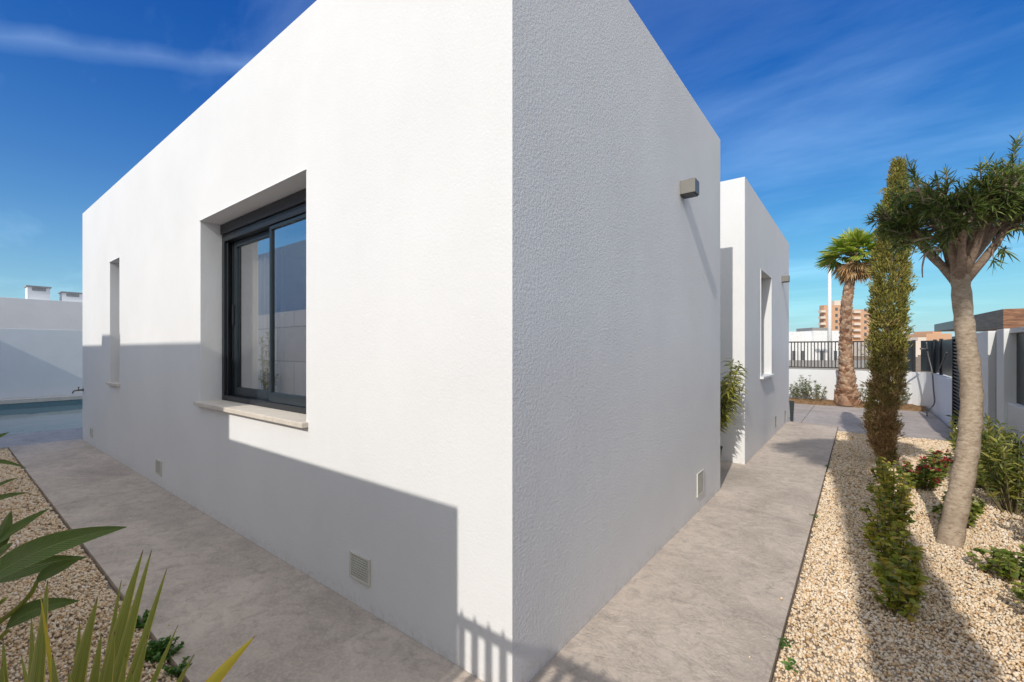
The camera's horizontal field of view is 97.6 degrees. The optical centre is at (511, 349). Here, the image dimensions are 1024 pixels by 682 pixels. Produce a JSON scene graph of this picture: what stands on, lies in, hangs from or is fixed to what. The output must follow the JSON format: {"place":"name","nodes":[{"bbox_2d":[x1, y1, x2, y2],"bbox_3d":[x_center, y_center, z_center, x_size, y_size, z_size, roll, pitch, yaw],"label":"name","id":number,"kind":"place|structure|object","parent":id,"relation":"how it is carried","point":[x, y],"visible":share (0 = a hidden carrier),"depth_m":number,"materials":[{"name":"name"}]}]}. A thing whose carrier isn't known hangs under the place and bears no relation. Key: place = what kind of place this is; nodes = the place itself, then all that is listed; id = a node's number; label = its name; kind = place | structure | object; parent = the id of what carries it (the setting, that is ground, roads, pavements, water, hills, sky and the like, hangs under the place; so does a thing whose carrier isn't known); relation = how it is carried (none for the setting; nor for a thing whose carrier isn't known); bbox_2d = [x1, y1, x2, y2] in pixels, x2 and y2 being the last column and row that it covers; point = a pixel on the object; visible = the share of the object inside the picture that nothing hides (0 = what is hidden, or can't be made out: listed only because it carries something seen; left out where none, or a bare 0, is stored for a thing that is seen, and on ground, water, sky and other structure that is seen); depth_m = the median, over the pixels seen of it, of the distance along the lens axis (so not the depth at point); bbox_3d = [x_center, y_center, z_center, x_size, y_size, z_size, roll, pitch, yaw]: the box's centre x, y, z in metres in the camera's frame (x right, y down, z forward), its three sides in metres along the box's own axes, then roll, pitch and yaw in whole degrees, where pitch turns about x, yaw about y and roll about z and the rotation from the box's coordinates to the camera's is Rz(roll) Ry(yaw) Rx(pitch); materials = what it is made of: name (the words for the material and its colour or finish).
{"place":"outdoors","nodes":[
{"label":"outdoors","id":0,"kind":"place"},
{"bbox_2d":[0,285,82,329],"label":"house","id":1,"kind":"structure","parent":0,"point":[36,308],"depth_m":17.53,"materials":[{"name":"paint"}]},
{"bbox_2d":[0,427,82,449],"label":"terrace","id":2,"kind":"structure","parent":0,"point":[6,441],"depth_m":7.17,"materials":[{"name":"concrete"}]},
{"bbox_2d":[8,422,837,681],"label":"path","id":3,"kind":"structure","parent":0,"point":[686,591],"depth_m":2.60,"materials":[{"name":"grey concrete"}]},
{"bbox_2d":[720,358,749,459],"bbox_3d":[2.414,0.746,5.139,0.599,1.309,0.643,0,0,38],"label":"potted plant","id":4,"kind":"object","parent":3,"relation":"on","point":[731,389],"visible":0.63,"depth_m":5.01,"materials":[{"name":"green plant"}]},
{"bbox_2d":[0,355,956,431],"bbox_3d":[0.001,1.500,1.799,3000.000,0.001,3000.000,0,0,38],"label":"ground","id":5,"kind":"structure","parent":0,"point":[918,363],"depth_m":49.07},
{"bbox_2d":[0,328,82,398],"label":"garden wall","id":6,"kind":"structure","parent":5,"relation":"on","point":[41,363],"depth_m":13.09,"materials":[{"name":"paint"}]},
{"bbox_2d":[0,395,82,409],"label":"swimming pool","id":7,"kind":"structure","parent":5,"relation":"in","point":[33,402],"depth_m":12.88,"materials":[{"name":"blue liquid"}]},
{"bbox_2d":[0,404,82,434],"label":"water","id":8,"kind":"structure","parent":7,"relation":"in","point":[26,420],"depth_m":10.60,"materials":[{"name":"blue liquid"}]},
{"bbox_2d":[83,0,788,681],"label":"house","id":9,"kind":"structure","parent":5,"relation":"on","point":[447,318],"depth_m":2.55,"materials":[{"name":"white paint"}]},
{"bbox_2d":[155,459,161,475],"bbox_3d":[-3.634,1.210,4.606,0.185,0.150,0.010,0,0,38],"label":"wall vent","id":10,"kind":"object","parent":9,"relation":"attached to","point":[158,467],"depth_m":4.59,"materials":[{"name":"beige plastic"}]},
{"bbox_2d":[220,188,305,413],"bbox_3d":[-1.871,-0.334,3.509,1.806,1.568,0.112,0,0,38],"label":"window","id":11,"kind":"structure","parent":9,"relation":"in","point":[264,248],"depth_m":3.61,"materials":[{"name":"glass"}]},
{"bbox_2d":[349,550,370,587],"bbox_3d":[-0.828,1.188,2.435,0.185,0.147,0.010,0,0,38],"label":"wall vent","id":12,"kind":"object","parent":9,"relation":"attached to","point":[359,568],"depth_m":2.43,"materials":[{"name":"beige plastic"}]},
{"bbox_2d":[680,178,698,198],"bbox_3d":[1.385,-1.258,3.494,0.115,0.115,0.115,0,0,38],"label":"wall light","id":13,"kind":"object","parent":9,"relation":"attached to","point":[689,188],"visible":1,"depth_m":3.46,"materials":[{"name":"grey metal"}]},
{"bbox_2d":[697,469,703,497],"bbox_3d":[1.651,1.167,3.924,0.010,0.205,0.200,0,0,38],"label":"wall vent","id":14,"kind":"object","parent":9,"relation":"attached to","point":[700,482],"depth_m":3.91,"materials":[{"name":"beige plastic"}]},
{"bbox_2d":[782,275,789,282],"bbox_3d":[4.947,-1.278,8.097,0.115,0.115,0.115,0,0,38],"label":"wall light","id":15,"kind":"object","parent":9,"relation":"attached to","point":[786,279],"visible":1,"depth_m":8.06,"materials":[{"name":"grey metal"}]},
{"bbox_2d":[824,265,831,359],"bbox_3d":[25.532,-2.676,36.004,1.162,8.351,0.311,0,0,0],"label":"street lamp","id":16,"kind":"object","parent":5,"relation":"on","point":[829,334],"visible":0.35,"depth_m":35.90,"materials":[{"name":"white metal"}]},
{"bbox_2d":[818,300,871,340],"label":"apartment block","id":17,"kind":"structure","parent":5,"relation":"on","point":[860,328],"depth_m":201.82,"materials":[{"name":"concrete"}]},
{"bbox_2d":[789,369,957,429],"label":"boundary wall","id":18,"kind":"structure","parent":5,"relation":"on","point":[920,387],"depth_m":10.94,"materials":[{"name":"paint"}]},
{"bbox_2d":[789,341,868,368],"bbox_3d":[5.344,0.141,14.710,10.650,0.803,0.060,0,0,38],"label":"bar fence","id":19,"kind":"object","parent":18,"relation":"on","point":[807,342],"visible":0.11,"depth_m":12.31,"materials":[{"name":"black metal"}]},
{"bbox_2d":[902,339,951,376],"bbox_3d":[9.177,0.151,9.677,0.675,0.783,3.541,0,0,24],"label":"sheet fence","id":20,"kind":"object","parent":18,"relation":"on","point":[940,353],"visible":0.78,"depth_m":10.41,"materials":[{"name":"black metal"}]},
{"bbox_2d":[920,342,934,415],"bbox_3d":[9.026,0.603,9.689,0.248,1.562,1.124,0,0,38],"label":"hose","id":21,"kind":"object","parent":18,"relation":"hanging from","point":[927,349],"visible":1,"depth_m":9.96,"materials":[{"name":"black rubber"}]},
{"bbox_2d":[852,341,917,356],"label":"pale building","id":22,"kind":"structure","parent":5,"relation":"on","point":[855,348],"depth_m":93.99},
{"bbox_2d":[837,427,954,440],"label":"kerb","id":23,"kind":"structure","parent":5,"relation":"on","point":[906,435],"depth_m":7.47,"materials":[{"name":"concrete"}]},
{"bbox_2d":[867,331,951,354],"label":"terracotta building","id":24,"kind":"structure","parent":5,"relation":"on","point":[919,337],"depth_m":120.01,"materials":[{"name":"orange paint"}]},
{"bbox_2d":[952,336,959,431],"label":"slatted gate","id":25,"kind":"structure","parent":5,"relation":"on","point":[955,388],"depth_m":8.09,"materials":[{"name":"black metal"}]},
{"bbox_2d":[934,308,1023,331],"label":"building","id":26,"kind":"structure","parent":5,"relation":"on","point":[1000,319],"depth_m":10.27,"materials":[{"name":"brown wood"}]},
{"bbox_2d":[977,331,995,436],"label":"boundary wall","id":27,"kind":"structure","parent":5,"relation":"on","point":[986,340],"depth_m":5.82,"materials":[{"name":"paint"}]},
{"bbox_2d":[996,329,1015,446],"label":"boundary wall","id":28,"kind":"structure","parent":5,"relation":"on","point":[1005,367],"depth_m":5.18,"materials":[{"name":"paint"}]},
{"bbox_2d":[1008,327,1023,466],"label":"panelled boundary wall","id":29,"kind":"structure","parent":5,"relation":"on","point":[1016,414],"depth_m":4.97,"materials":[{"name":"paint"}]},
{"bbox_2d":[0,431,1023,681],"bbox_3d":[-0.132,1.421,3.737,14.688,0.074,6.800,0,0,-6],"label":"gravel","id":30,"kind":"structure","parent":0,"point":[842,479],"depth_m":2.57,"materials":[{"name":"beige gravel"}]},
{"bbox_2d":[0,432,125,639],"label":"bird of paradise plant","id":31,"kind":"object","parent":30,"relation":"on","point":[33,556],"visible":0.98,"depth_m":1.87,"materials":[{"name":"green plant"}]},
{"bbox_2d":[0,550,254,681],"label":"flax plant","id":32,"kind":"object","parent":30,"relation":"on","point":[119,644],"visible":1,"depth_m":1.48,"materials":[{"name":"green plant"}]},
{"bbox_2d":[135,609,149,629],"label":"parsley weed","id":33,"kind":"object","parent":30,"relation":"on","point":[143,623],"visible":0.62,"depth_m":2.28,"materials":[{"name":"green plant"}]},
{"bbox_2d":[144,635,184,665],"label":"parsley weed","id":34,"kind":"object","parent":30,"relation":"on","point":[155,652],"visible":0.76,"depth_m":2.06,"materials":[{"name":"green plant"}]},
{"bbox_2d":[162,656,191,677],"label":"parsley weed","id":35,"kind":"object","parent":30,"relation":"on","point":[175,671],"visible":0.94,"depth_m":1.95,"materials":[{"name":"green plant"}]},
{"bbox_2d":[778,637,795,650],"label":"weed","id":36,"kind":"object","parent":30,"relation":"on","point":[784,644],"visible":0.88,"depth_m":2.13,"materials":[{"name":"green plant"}]},
{"bbox_2d":[780,657,800,675],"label":"weed","id":37,"kind":"object","parent":30,"relation":"on","point":[789,664],"visible":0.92,"depth_m":1.99,"materials":[{"name":"green plant"}]},
{"bbox_2d":[858,495,915,533],"bbox_3d":[2.892,1.278,3.435,0.302,0.331,0.289,0,0,-19],"label":"shrub","id":38,"kind":"object","parent":30,"relation":"on","point":[897,514],"visible":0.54,"depth_m":3.42,"materials":[{"name":"green plant"}]},
{"bbox_2d":[870,455,903,483],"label":"shrub","id":39,"kind":"object","parent":30,"relation":"on","point":[887,465],"visible":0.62,"depth_m":4.75,"materials":[{"name":"green plant"}]},
{"bbox_2d":[857,156,918,463],"bbox_3d":[4.653,-0.472,5.552,0.635,3.881,0.525,0,0,-6],"label":"cypress tree","id":40,"kind":"object","parent":30,"relation":"on","point":[883,426],"visible":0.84,"depth_m":5.47,"materials":[{"name":"green plant"}]},
{"bbox_2d":[861,512,914,550],"bbox_3d":[2.621,1.293,3.160,0.241,0.299,0.293,0,0,-17],"label":"shrub","id":41,"kind":"object","parent":30,"relation":"on","point":[870,532],"visible":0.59,"depth_m":3.16,"materials":[{"name":"green plant"}]},
{"bbox_2d":[881,447,898,464],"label":"shrub","id":42,"kind":"object","parent":30,"relation":"on","point":[893,456],"visible":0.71,"depth_m":5.45,"materials":[{"name":"green plant"}]},
{"bbox_2d":[865,464,915,502],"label":"shrub","id":43,"kind":"object","parent":30,"relation":"on","point":[910,486],"visible":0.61,"depth_m":4.01,"materials":[{"name":"green plant"}]},
{"bbox_2d":[870,480,914,514],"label":"shrub","id":44,"kind":"object","parent":30,"relation":"on","point":[879,489],"visible":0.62,"depth_m":3.75,"materials":[{"name":"green plant"}]},
{"bbox_2d":[867,531,925,568],"bbox_3d":[2.460,1.292,2.869,0.296,0.302,0.286,0,0,38],"label":"shrub","id":45,"kind":"object","parent":30,"relation":"on","point":[892,546],"visible":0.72,"depth_m":2.86,"materials":[{"name":"green plant"}]},
{"bbox_2d":[870,576,927,621],"bbox_3d":[2.096,1.337,2.424,0.230,0.213,0.224,0,0,-35],"label":"shrub","id":46,"kind":"object","parent":30,"relation":"on","point":[893,602],"visible":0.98,"depth_m":2.41,"materials":[{"name":"green plant"}]},
{"bbox_2d":[867,551,930,588],"bbox_3d":[2.257,1.317,2.626,0.281,0.253,0.260,0,0,38],"label":"shrub","id":47,"kind":"object","parent":30,"relation":"on","point":[885,568],"visible":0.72,"depth_m":2.60,"materials":[{"name":"green plant"}]},
{"bbox_2d":[895,456,949,490],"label":"bougainvillea","id":48,"kind":"object","parent":30,"relation":"on","point":[934,477],"visible":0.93,"depth_m":4.51,"materials":[{"name":"green plant"}]},
{"bbox_2d":[917,448,953,480],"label":"bougainvillea","id":49,"kind":"object","parent":30,"relation":"on","point":[942,462],"visible":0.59,"depth_m":4.78,"materials":[{"name":"green plant"}]},
{"bbox_2d":[863,130,1023,548],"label":"tree","id":50,"kind":"object","parent":30,"relation":"on","point":[970,224],"visible":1,"depth_m":3.30,"materials":[{"name":"green plant"}]},
{"bbox_2d":[928,491,989,528],"bbox_3d":[3.592,1.294,3.611,0.348,0.300,0.334,0,0,27],"label":"shrub","id":51,"kind":"object","parent":30,"relation":"on","point":[977,508],"visible":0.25,"depth_m":3.53,"materials":[{"name":"green plant"}]},
{"bbox_2d":[943,408,1010,466],"bbox_3d":[5.385,1.061,5.170,0.628,0.765,0.592,0,0,38],"label":"oleander bush","id":52,"kind":"object","parent":30,"relation":"on","point":[955,434],"visible":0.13,"depth_m":5.24,"materials":[{"name":"green plant"}]},
{"bbox_2d":[947,412,1023,491],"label":"oleander bush","id":53,"kind":"object","parent":30,"relation":"on","point":[1012,444],"visible":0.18,"depth_m":4.44,"materials":[{"name":"green plant"}]},
{"bbox_2d":[966,544,1023,583],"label":"shrub","id":54,"kind":"object","parent":30,"relation":"on","point":[1010,567],"visible":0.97,"depth_m":2.75,"materials":[{"name":"green plant"}]},
{"bbox_2d":[975,430,1023,516],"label":"oleander bush","id":55,"kind":"object","parent":30,"relation":"on","point":[1011,478],"visible":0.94,"depth_m":3.92,"materials":[{"name":"green plant"}]},
{"bbox_2d":[1009,574,1023,602],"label":"shrub","id":56,"kind":"object","parent":30,"relation":"on","point":[1019,593],"visible":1,"depth_m":2.38,"materials":[{"name":"green plant"}]},
{"bbox_2d":[1017,489,1023,510],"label":"oleander bush","id":57,"kind":"object","parent":30,"relation":"on","point":[1021,506],"visible":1,"depth_m":3.29,"materials":[{"name":"green plant"}]},
{"bbox_2d":[0,0,1023,336],"label":"sky","id":58,"kind":"structure","parent":0,"point":[810,102],"materials":[{"name":"blue"}]},
{"bbox_2d":[789,328,839,359],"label":"white building","id":59,"kind":"structure","parent":0,"point":[810,334],"depth_m":44.91,"materials":[{"name":"paint"}]},
{"bbox_2d":[789,360,871,369],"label":"street wall","id":60,"kind":"structure","parent":0,"point":[826,363],"depth_m":34.00,"materials":[{"name":"white paint"}]},
{"bbox_2d":[789,398,925,411],"bbox_3d":[5.321,1.399,14.108,11.350,0.158,0.780,0,0,38],"label":"soil strip","id":61,"kind":"object","parent":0,"point":[905,407],"visible":0.09,"depth_m":11.58,"materials":[{"name":"brown soil"}]},
{"bbox_2d":[789,381,803,398],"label":"shrub","id":62,"kind":"object","parent":61,"relation":"on","point":[793,394],"visible":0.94,"depth_m":12.22,"materials":[{"name":"green plant"}]},
{"bbox_2d":[796,375,812,399],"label":"shrub","id":63,"kind":"object","parent":61,"relation":"on","point":[803,388],"visible":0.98,"depth_m":12.07,"materials":[{"name":"green plant"}]},
{"bbox_2d":[806,380,826,400],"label":"shrub","id":64,"kind":"object","parent":61,"relation":"on","point":[816,392],"visible":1,"depth_m":11.97,"materials":[{"name":"green plant"}]},
{"bbox_2d":[815,227,889,406],"bbox_3d":[8.736,-0.881,11.426,1.786,4.611,1.762,0,0,38],"label":"fan palm","id":65,"kind":"object","parent":61,"relation":"on","point":[849,273],"visible":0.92,"depth_m":11.32,"materials":[{"name":"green plant"}]},
{"bbox_2d":[858,382,868,402],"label":"shrub","id":66,"kind":"object","parent":61,"relation":"on","point":[861,389],"visible":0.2,"depth_m":11.34,"materials":[{"name":"green plant"}]},
{"bbox_2d":[899,385,911,405],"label":"shrub","id":67,"kind":"object","parent":61,"relation":"on","point":[903,398],"visible":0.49,"depth_m":10.82,"materials":[{"name":"green plant"}]},
{"bbox_2d":[789,403,953,435],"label":"driveway","id":68,"kind":"structure","parent":0,"point":[919,422],"depth_m":9.36,"materials":[{"name":"concrete"}]},
{"bbox_2d":[789,401,794,421],"bbox_3d":[5.615,1.230,8.987,0.084,0.410,0.084,0,0,38],"label":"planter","id":69,"kind":"object","parent":68,"relation":"on","point":[791,404],"visible":1,"depth_m":8.96,"materials":[{"name":"grey plastic"}]}
]}

